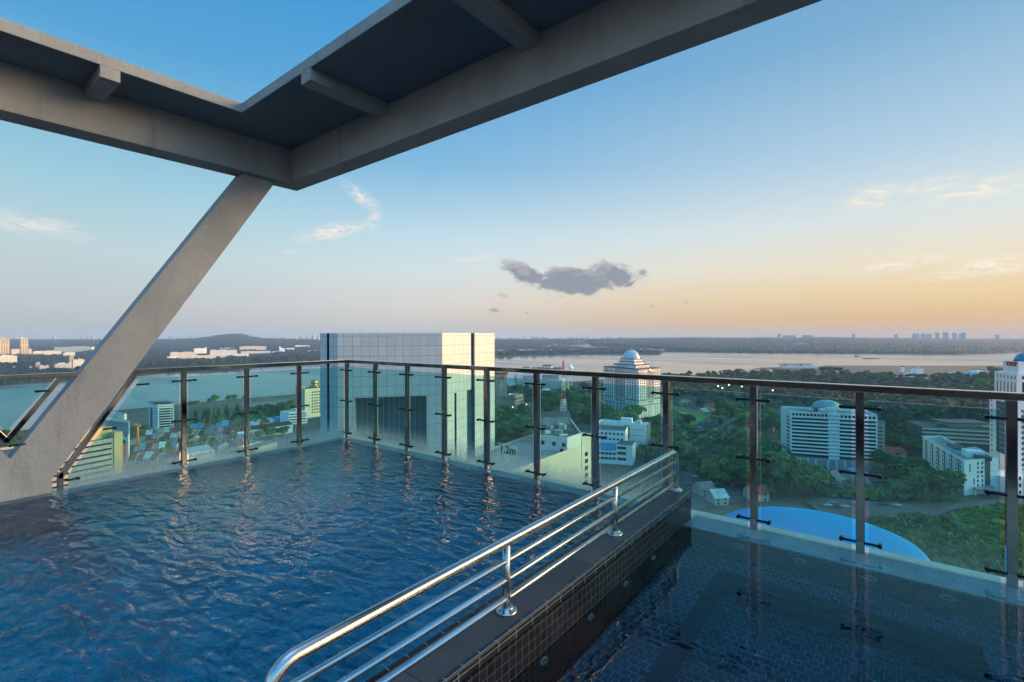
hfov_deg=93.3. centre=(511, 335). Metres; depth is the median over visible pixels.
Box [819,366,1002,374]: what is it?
beach
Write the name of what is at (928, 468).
tree
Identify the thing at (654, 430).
tree
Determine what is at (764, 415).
tree
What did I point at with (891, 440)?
tree
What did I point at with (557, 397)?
tree
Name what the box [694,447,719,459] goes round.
tree
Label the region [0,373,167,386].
sandbar
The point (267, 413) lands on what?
undergrowth
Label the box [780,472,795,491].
tree
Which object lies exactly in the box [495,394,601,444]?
undergrowth
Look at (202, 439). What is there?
shophouse
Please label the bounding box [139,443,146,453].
shophouse
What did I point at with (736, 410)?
tree
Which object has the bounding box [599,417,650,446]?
white block
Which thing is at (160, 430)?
shophouse
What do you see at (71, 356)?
checkpoint tower
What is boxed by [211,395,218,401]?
tree
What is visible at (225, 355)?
factory
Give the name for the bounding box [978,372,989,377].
tree
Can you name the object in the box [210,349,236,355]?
factory
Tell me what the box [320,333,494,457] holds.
office tower
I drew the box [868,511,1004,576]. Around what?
scrub
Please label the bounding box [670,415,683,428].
tree
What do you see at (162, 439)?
tree
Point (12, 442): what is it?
tree
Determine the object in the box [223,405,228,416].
tree
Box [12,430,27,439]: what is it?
tree
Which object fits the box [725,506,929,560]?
blue roof hall
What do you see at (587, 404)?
tree
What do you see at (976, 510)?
meadow
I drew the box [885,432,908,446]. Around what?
tree
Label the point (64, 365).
checkpoint office
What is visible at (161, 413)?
white tower block
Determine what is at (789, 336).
skyline tower
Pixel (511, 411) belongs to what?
tree
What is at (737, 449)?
tree
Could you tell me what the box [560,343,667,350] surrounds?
inlet water
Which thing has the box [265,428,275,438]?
tree
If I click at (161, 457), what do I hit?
shophouse
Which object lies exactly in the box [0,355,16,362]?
housing slab
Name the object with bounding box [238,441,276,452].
flat roofed shed
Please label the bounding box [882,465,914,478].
tree
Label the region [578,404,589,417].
tree
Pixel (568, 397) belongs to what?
tree
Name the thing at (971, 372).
beach villa
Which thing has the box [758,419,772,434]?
tree
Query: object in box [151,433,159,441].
shophouse
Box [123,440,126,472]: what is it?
maroon block
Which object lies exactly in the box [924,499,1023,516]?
road
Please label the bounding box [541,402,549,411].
tree
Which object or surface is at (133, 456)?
shophouse
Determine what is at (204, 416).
tree
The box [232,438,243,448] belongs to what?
shophouse
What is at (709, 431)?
tree
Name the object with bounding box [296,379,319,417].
cream domed block
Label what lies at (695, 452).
tree
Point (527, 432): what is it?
tree
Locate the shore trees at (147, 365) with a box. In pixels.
[53,355,307,371]
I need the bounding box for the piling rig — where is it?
[134,423,140,445]
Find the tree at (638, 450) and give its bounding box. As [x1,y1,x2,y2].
[636,447,642,457]
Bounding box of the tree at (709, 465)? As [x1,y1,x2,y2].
[699,458,728,480]
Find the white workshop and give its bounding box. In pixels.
[187,444,213,461]
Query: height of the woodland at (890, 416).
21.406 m
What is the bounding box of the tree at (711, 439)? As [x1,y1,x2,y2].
[696,434,714,444]
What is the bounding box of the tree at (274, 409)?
[270,407,278,416]
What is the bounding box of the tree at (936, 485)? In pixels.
[927,474,949,501]
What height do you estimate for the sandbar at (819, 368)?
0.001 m
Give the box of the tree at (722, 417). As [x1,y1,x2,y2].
[710,414,730,425]
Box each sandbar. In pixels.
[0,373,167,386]
[755,367,842,369]
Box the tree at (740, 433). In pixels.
[731,426,749,439]
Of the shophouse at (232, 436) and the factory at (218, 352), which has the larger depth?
the factory at (218, 352)
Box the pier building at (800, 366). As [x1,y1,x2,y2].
[780,364,818,367]
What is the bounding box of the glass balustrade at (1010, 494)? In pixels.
[0,359,1023,587]
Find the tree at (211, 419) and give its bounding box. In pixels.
[207,408,214,423]
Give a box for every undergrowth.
[187,404,295,427]
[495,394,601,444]
[670,448,787,492]
[814,478,961,500]
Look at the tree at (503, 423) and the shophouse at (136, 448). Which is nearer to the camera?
the shophouse at (136, 448)
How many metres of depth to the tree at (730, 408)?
559.73 m
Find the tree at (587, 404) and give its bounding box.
[583,401,603,409]
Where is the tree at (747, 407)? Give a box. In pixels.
[744,403,749,412]
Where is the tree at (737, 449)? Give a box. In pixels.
[726,445,749,457]
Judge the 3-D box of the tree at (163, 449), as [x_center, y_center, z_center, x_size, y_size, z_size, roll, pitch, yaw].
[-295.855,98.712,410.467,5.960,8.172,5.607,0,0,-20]
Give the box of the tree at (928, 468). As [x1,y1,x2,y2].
[905,464,937,472]
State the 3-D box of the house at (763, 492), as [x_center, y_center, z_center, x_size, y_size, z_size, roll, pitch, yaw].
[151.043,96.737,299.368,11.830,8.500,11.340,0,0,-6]
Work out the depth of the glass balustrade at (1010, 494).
4.62 m
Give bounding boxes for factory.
[170,352,195,357]
[180,355,215,358]
[194,348,206,353]
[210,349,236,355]
[220,353,248,357]
[239,346,265,349]
[241,351,270,353]
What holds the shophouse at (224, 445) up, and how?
on the ground at (780, 497)
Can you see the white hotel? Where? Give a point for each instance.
(977, 466)
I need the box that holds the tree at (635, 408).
[622,404,646,420]
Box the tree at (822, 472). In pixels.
[796,464,830,495]
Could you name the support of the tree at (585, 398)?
on the ground at (780, 497)
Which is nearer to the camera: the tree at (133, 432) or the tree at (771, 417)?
the tree at (133, 432)
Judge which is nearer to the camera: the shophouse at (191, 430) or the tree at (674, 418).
the shophouse at (191, 430)
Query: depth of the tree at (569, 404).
575.76 m
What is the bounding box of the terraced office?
[905,419,989,452]
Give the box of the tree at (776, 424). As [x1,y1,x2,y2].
[771,418,780,438]
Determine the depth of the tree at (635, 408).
557.26 m
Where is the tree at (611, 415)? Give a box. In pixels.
[603,411,622,419]
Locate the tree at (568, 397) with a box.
[557,394,574,405]
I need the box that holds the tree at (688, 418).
[683,413,695,423]
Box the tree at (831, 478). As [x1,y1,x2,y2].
[801,463,835,490]
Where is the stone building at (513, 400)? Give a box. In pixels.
[497,393,532,411]
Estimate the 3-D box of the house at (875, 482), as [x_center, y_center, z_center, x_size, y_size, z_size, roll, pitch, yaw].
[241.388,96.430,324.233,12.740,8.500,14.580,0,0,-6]
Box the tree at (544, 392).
[541,390,551,395]
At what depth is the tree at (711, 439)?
391.93 m
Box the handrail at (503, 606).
[264,450,682,681]
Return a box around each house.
[678,399,691,405]
[691,481,715,496]
[697,408,709,414]
[702,402,736,410]
[704,488,729,505]
[726,423,746,429]
[742,485,770,500]
[829,470,847,485]
[837,467,867,482]
[865,473,887,487]
[885,447,907,458]
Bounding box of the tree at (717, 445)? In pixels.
[708,441,725,452]
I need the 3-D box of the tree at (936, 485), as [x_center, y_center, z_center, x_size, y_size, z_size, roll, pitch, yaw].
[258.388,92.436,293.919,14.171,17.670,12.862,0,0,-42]
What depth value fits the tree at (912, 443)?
401.96 m
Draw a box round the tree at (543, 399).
[541,396,550,402]
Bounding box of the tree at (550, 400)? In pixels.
[545,396,556,404]
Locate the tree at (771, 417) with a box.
[767,416,776,433]
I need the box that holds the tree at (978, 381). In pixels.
[972,377,989,385]
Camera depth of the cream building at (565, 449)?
204.93 m
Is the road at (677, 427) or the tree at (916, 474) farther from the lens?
the road at (677, 427)
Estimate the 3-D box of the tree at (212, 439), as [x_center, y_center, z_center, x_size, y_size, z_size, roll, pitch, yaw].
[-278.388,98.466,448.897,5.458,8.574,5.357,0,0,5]
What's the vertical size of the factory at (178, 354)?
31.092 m
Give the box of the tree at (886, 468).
[883,464,896,471]
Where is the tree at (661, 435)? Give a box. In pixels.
[657,431,662,438]
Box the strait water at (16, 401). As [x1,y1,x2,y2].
[0,352,1021,430]
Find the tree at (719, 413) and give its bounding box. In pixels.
[711,412,729,419]
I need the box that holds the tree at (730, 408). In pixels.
[725,404,737,418]
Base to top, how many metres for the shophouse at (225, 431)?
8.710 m
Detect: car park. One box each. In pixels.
[0,425,122,489]
[683,470,743,509]
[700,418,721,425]
[806,498,932,522]
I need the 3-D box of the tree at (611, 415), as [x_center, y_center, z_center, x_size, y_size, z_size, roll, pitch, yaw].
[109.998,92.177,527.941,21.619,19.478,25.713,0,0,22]
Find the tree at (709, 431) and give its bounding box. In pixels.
[700,429,719,434]
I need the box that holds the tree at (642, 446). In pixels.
[637,443,646,450]
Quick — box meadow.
[956,502,1023,575]
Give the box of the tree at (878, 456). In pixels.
[870,449,893,463]
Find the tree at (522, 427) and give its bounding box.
[519,422,532,430]
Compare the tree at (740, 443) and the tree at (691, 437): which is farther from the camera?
the tree at (691, 437)
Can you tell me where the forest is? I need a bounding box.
[0,333,1023,385]
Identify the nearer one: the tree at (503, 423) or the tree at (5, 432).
the tree at (5, 432)
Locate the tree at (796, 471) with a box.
[772,461,820,497]
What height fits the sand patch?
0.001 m
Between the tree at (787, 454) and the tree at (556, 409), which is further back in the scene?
the tree at (556, 409)
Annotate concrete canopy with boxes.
[0,0,821,501]
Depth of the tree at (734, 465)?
319.19 m
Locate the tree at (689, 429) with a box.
[678,423,700,434]
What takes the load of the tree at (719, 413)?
on the ground at (780, 497)
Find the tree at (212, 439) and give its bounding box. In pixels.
[209,437,215,442]
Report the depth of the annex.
380.82 m
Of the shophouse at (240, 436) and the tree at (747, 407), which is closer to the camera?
the shophouse at (240, 436)
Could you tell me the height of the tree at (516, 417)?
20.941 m
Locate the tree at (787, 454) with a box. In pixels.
[772,451,794,458]
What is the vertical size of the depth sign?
0.129 m
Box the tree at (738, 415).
[735,412,743,421]
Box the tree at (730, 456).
[726,451,748,460]
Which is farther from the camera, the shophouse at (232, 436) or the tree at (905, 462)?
the shophouse at (232, 436)
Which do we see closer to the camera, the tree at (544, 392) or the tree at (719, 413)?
the tree at (719, 413)
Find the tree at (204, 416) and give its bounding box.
[200,409,207,420]
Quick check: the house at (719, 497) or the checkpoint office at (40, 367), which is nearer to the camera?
the house at (719, 497)
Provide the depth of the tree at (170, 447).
419.87 m
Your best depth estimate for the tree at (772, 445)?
380.70 m
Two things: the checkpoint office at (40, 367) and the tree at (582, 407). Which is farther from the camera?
the checkpoint office at (40, 367)
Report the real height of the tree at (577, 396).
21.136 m
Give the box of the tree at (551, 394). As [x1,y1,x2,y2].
[545,392,556,396]
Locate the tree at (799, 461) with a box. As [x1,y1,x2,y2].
[789,457,808,486]
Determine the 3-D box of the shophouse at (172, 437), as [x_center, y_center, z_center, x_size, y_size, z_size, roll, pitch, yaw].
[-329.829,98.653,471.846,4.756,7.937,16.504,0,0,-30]
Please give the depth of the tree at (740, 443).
363.97 m
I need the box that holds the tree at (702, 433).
[693,432,706,435]
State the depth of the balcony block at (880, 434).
389.72 m
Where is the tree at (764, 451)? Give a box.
[758,448,775,454]
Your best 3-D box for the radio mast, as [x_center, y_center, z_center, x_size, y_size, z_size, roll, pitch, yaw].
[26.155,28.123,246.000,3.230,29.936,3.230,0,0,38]
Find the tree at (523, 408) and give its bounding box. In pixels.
[516,404,530,413]
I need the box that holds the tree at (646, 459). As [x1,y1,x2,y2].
[643,450,649,463]
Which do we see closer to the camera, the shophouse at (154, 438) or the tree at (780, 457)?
the tree at (780, 457)
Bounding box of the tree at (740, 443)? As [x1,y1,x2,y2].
[735,441,749,446]
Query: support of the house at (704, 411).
on the ground at (780, 497)
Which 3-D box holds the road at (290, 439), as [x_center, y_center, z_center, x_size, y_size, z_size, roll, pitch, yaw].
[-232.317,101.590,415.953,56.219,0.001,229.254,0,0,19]
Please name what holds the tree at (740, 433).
on the ground at (780, 497)
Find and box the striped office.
[779,400,877,472]
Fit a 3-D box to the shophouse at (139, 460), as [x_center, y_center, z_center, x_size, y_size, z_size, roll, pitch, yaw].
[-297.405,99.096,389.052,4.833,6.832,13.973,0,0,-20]
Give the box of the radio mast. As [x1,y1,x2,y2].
[560,361,566,410]
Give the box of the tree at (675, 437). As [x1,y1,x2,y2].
[659,431,687,449]
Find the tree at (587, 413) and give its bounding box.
[582,410,600,422]
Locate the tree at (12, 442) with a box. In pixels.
[2,440,19,447]
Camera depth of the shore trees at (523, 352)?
2645.93 m
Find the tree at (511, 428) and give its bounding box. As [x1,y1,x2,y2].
[503,425,518,432]
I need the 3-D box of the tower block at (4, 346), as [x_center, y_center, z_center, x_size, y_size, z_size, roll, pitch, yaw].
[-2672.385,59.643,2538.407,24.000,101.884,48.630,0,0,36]
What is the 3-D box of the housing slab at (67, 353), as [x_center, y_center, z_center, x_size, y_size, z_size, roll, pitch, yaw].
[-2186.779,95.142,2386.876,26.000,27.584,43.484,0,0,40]
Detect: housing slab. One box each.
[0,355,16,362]
[10,349,30,353]
[32,351,60,354]
[54,346,93,351]
[62,352,74,355]
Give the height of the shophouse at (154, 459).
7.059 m
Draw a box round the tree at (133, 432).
[130,428,142,436]
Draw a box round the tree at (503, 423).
[499,421,509,425]
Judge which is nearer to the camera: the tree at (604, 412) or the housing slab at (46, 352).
the tree at (604, 412)
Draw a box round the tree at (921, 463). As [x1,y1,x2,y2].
[906,458,930,466]
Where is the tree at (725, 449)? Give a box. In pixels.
[720,446,728,453]
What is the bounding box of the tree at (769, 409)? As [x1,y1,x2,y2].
[761,407,773,412]
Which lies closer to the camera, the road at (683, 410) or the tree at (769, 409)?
the tree at (769, 409)
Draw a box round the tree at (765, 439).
[758,434,770,443]
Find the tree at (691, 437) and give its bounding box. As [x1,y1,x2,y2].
[686,433,697,440]
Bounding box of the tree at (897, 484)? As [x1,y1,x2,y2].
[886,478,907,498]
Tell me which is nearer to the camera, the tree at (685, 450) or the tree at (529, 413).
the tree at (685, 450)
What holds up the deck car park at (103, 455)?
on the ground at (780, 497)
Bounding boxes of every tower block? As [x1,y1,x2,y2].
[0,337,9,354]
[20,337,28,354]
[149,401,174,429]
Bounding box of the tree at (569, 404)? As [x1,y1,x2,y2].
[566,401,576,411]
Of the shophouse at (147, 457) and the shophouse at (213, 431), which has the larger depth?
the shophouse at (213, 431)
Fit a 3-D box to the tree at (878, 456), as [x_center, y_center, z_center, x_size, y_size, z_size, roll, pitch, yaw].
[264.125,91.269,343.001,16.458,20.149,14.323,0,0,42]
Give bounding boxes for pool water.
[0,437,636,681]
[512,514,1023,681]
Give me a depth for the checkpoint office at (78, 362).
1473.82 m
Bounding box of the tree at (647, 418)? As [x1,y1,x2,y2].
[643,416,660,426]
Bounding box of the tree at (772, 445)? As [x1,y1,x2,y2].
[761,441,780,450]
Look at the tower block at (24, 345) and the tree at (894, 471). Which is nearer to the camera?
the tree at (894, 471)
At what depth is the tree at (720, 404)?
602.67 m
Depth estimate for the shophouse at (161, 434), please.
465.43 m
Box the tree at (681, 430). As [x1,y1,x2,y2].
[675,428,686,435]
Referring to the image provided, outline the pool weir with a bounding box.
[52,436,1023,585]
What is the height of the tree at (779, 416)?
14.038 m
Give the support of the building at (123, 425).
on the ground at (780, 497)
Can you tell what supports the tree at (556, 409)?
on the ground at (780, 497)
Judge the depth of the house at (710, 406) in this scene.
651.58 m
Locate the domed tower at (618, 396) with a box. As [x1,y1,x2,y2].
[603,350,660,417]
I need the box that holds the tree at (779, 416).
[763,412,780,417]
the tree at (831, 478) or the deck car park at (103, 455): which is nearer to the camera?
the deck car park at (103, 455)
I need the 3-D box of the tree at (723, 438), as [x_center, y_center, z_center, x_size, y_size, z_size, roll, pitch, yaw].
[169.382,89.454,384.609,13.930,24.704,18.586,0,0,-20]
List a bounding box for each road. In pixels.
[173,433,319,465]
[660,406,711,413]
[670,425,784,446]
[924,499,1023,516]
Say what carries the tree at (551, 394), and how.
on the ground at (780, 497)
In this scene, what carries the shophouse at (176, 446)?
on the ground at (780, 497)
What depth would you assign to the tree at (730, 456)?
332.51 m
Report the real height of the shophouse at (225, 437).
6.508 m
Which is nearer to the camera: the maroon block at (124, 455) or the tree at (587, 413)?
the maroon block at (124, 455)
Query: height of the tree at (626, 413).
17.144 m
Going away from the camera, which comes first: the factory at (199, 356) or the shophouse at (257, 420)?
the shophouse at (257, 420)
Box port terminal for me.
[508,360,573,388]
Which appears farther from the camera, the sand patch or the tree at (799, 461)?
the sand patch
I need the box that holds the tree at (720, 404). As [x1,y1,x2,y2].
[714,400,729,408]
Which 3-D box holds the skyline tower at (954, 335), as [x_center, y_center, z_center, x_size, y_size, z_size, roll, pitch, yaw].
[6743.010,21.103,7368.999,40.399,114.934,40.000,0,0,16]
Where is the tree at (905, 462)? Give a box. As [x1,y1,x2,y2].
[887,456,913,467]
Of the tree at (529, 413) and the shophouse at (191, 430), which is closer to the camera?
the shophouse at (191, 430)
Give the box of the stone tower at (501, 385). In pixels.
[495,371,507,407]
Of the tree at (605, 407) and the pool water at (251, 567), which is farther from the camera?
the tree at (605, 407)
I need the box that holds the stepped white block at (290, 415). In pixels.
[280,407,306,423]
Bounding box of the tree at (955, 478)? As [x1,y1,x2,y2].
[937,468,966,499]
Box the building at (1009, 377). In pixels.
[990,352,1023,495]
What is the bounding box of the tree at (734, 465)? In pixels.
[721,457,749,486]
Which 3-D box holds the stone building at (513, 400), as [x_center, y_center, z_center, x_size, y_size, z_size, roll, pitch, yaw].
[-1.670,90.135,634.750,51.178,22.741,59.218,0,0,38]
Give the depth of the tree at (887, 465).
324.21 m
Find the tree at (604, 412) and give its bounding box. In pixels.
[599,410,607,416]
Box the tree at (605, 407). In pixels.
[599,405,614,409]
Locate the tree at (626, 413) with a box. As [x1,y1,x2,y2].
[618,410,636,417]
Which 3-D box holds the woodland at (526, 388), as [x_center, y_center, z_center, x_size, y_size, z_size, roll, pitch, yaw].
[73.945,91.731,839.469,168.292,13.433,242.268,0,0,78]
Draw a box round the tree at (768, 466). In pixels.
[747,454,778,484]
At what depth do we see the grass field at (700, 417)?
605.98 m
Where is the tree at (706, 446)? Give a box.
[691,443,713,448]
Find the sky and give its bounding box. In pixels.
[0,0,1023,338]
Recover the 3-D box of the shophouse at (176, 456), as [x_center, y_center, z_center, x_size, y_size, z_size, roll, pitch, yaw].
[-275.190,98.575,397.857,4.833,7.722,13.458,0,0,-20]
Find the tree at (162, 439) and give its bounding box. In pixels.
[159,437,167,440]
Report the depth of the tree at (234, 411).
561.42 m
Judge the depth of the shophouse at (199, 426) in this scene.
515.28 m
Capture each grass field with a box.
[174,405,243,419]
[660,405,711,425]
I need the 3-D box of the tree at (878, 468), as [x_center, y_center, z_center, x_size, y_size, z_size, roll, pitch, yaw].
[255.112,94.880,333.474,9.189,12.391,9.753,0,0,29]
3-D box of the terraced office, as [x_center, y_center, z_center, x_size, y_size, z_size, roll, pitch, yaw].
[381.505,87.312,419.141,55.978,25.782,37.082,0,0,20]
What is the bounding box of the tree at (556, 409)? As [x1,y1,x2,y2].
[553,406,566,411]
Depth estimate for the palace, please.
1105.96 m
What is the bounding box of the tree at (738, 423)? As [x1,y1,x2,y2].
[733,420,745,426]
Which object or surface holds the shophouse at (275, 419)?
on the ground at (780, 497)
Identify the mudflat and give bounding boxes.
[91,394,295,426]
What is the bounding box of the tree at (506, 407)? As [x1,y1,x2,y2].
[499,403,510,411]
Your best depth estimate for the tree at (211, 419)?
547.69 m
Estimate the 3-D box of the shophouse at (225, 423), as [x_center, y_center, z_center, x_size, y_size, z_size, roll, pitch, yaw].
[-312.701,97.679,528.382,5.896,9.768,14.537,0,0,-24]
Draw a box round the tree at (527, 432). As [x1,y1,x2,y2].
[521,429,532,436]
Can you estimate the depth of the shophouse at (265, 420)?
549.63 m
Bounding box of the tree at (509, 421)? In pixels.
[502,418,514,424]
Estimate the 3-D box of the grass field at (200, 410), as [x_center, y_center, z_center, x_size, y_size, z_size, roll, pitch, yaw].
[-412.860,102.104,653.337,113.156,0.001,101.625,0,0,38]
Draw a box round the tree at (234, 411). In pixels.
[231,408,238,420]
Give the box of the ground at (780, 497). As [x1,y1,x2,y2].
[0,352,1023,580]
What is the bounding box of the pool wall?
[364,487,690,681]
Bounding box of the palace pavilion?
[899,366,904,371]
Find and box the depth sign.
[501,445,515,454]
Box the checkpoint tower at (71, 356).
[69,354,73,362]
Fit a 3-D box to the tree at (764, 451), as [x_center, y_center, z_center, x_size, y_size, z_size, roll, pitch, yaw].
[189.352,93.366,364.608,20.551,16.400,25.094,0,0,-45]
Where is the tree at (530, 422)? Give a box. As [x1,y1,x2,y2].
[522,419,532,424]
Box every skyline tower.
[782,335,796,337]
[942,332,948,337]
[952,333,956,338]
[961,332,965,338]
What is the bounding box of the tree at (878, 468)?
[874,464,884,474]
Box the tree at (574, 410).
[567,405,580,417]
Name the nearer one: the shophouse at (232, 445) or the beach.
the shophouse at (232, 445)
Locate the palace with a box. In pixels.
[903,367,926,378]
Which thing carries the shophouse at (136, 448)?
on the ground at (780, 497)
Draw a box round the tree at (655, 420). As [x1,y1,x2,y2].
[652,418,660,425]
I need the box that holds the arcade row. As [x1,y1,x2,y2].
[232,421,292,438]
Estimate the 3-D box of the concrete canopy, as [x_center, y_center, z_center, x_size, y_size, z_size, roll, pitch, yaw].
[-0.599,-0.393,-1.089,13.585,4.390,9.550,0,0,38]
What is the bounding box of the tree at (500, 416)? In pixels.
[495,415,507,419]
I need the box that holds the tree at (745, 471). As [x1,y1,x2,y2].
[739,464,767,483]
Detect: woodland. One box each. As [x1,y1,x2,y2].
[507,381,603,396]
[660,368,993,412]
[877,401,989,436]
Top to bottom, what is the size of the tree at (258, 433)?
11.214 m
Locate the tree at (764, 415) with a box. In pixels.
[758,413,777,419]
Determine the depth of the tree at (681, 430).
409.37 m
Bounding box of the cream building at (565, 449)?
[469,412,590,483]
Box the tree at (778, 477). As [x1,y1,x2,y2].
[768,460,781,487]
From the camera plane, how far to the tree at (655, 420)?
502.30 m
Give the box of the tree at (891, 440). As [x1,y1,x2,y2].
[885,435,902,446]
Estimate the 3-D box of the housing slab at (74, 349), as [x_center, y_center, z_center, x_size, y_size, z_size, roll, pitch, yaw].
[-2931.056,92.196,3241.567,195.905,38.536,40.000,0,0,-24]
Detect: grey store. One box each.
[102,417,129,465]
[108,411,126,419]
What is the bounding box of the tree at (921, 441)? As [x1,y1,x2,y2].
[918,439,922,454]
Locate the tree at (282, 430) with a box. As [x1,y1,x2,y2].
[277,427,287,436]
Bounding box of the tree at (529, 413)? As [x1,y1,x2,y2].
[525,411,532,416]
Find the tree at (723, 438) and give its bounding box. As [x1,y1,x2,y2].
[715,432,735,446]
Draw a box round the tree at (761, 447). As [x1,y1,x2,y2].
[758,443,767,449]
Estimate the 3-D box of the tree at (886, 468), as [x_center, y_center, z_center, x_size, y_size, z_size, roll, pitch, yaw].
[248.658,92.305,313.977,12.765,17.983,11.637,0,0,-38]
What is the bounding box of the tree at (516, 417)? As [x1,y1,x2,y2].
[511,413,532,431]
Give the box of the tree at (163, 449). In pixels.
[159,447,167,452]
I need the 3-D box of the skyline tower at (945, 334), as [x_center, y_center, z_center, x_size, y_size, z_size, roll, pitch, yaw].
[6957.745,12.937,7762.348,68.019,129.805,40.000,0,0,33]
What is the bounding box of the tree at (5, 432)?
[2,429,10,435]
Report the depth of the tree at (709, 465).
324.30 m
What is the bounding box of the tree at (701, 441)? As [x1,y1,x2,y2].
[689,437,706,444]
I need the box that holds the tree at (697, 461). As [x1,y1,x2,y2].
[693,456,703,476]
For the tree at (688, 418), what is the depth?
512.50 m
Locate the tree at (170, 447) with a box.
[167,445,173,449]
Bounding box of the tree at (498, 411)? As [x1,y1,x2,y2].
[495,408,507,414]
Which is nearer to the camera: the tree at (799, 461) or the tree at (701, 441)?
the tree at (799, 461)
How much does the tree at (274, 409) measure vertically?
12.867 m
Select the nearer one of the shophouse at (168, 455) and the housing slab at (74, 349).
the shophouse at (168, 455)
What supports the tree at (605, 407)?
on the ground at (780, 497)
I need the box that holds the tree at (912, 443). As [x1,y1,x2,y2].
[898,436,922,454]
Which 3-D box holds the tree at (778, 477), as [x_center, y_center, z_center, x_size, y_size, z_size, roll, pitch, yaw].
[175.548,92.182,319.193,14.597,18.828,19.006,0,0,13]
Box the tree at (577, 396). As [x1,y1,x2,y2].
[571,393,581,399]
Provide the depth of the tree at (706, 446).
374.00 m
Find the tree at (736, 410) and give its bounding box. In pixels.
[734,408,745,414]
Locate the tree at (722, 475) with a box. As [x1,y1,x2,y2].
[711,469,730,487]
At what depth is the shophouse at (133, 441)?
456.29 m
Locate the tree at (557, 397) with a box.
[554,394,560,404]
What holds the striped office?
on the ground at (780, 497)
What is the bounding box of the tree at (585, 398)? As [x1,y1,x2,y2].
[581,395,590,403]
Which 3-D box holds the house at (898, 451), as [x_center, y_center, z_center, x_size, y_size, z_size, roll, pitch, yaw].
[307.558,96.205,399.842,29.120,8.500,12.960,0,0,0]
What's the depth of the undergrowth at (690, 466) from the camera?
325.05 m
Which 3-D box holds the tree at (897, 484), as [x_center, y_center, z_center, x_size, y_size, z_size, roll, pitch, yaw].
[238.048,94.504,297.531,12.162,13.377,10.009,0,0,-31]
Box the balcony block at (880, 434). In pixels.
[877,420,884,451]
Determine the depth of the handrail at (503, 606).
2.05 m
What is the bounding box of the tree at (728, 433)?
[723,430,737,441]
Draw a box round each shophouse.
[128,452,141,465]
[130,436,145,444]
[133,446,139,451]
[135,454,143,464]
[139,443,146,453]
[142,451,153,464]
[145,430,152,434]
[145,442,153,451]
[146,434,152,442]
[149,453,160,463]
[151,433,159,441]
[152,443,158,452]
[155,427,165,432]
[158,432,163,441]
[158,441,165,452]
[159,452,165,461]
[163,432,171,442]
[164,450,174,462]
[169,427,174,432]
[170,432,176,441]
[171,442,178,450]
[172,450,180,461]
[174,430,189,440]
[187,428,195,434]
[189,435,199,445]
[190,423,196,429]
[192,430,200,435]
[196,422,204,430]
[198,435,207,444]
[203,424,210,429]
[204,428,212,434]
[205,434,214,443]
[210,429,217,433]
[214,433,222,443]
[215,422,221,428]
[216,441,229,451]
[217,427,223,432]
[221,435,228,442]
[222,420,228,426]
[222,427,229,434]
[229,431,236,441]
[229,442,236,449]
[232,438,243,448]
[236,434,243,438]
[253,418,261,424]
[259,417,269,423]
[271,416,278,422]
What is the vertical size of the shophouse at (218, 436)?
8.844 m
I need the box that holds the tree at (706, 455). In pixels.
[699,451,719,458]
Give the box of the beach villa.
[965,370,984,375]
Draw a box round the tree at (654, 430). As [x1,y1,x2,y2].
[650,426,662,442]
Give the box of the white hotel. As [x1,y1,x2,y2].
[923,435,1002,496]
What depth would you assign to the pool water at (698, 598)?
2.54 m
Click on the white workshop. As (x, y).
(200, 451)
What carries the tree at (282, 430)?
on the ground at (780, 497)
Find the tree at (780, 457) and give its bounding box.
[771,453,791,461]
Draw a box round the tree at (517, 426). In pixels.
[511,423,523,436]
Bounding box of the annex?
[599,440,635,465]
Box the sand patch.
[240,399,292,406]
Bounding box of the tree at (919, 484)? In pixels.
[903,477,929,501]
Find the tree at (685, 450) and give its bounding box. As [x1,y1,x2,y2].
[675,442,692,469]
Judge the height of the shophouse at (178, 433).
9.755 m
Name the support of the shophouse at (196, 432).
on the ground at (780, 497)
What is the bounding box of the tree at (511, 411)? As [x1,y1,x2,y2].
[507,408,515,414]
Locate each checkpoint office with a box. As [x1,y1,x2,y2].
[38,365,48,369]
[53,363,71,367]
[72,358,83,368]
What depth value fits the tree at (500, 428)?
456.33 m
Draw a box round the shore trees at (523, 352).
[498,349,659,354]
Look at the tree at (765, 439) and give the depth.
389.90 m
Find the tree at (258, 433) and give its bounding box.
[254,430,264,437]
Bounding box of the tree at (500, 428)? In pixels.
[495,424,509,440]
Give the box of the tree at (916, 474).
[900,467,945,498]
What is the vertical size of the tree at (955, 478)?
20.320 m
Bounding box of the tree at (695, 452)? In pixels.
[689,446,699,460]
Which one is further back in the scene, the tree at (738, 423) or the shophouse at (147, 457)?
the tree at (738, 423)
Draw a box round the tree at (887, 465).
[883,463,904,468]
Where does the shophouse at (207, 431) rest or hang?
on the ground at (780, 497)
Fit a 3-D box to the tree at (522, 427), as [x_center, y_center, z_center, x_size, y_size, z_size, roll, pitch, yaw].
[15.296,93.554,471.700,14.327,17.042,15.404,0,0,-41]
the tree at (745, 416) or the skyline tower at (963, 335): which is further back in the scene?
the skyline tower at (963, 335)
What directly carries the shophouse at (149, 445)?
on the ground at (780, 497)
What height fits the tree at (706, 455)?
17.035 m
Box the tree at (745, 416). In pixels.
[742,412,749,427]

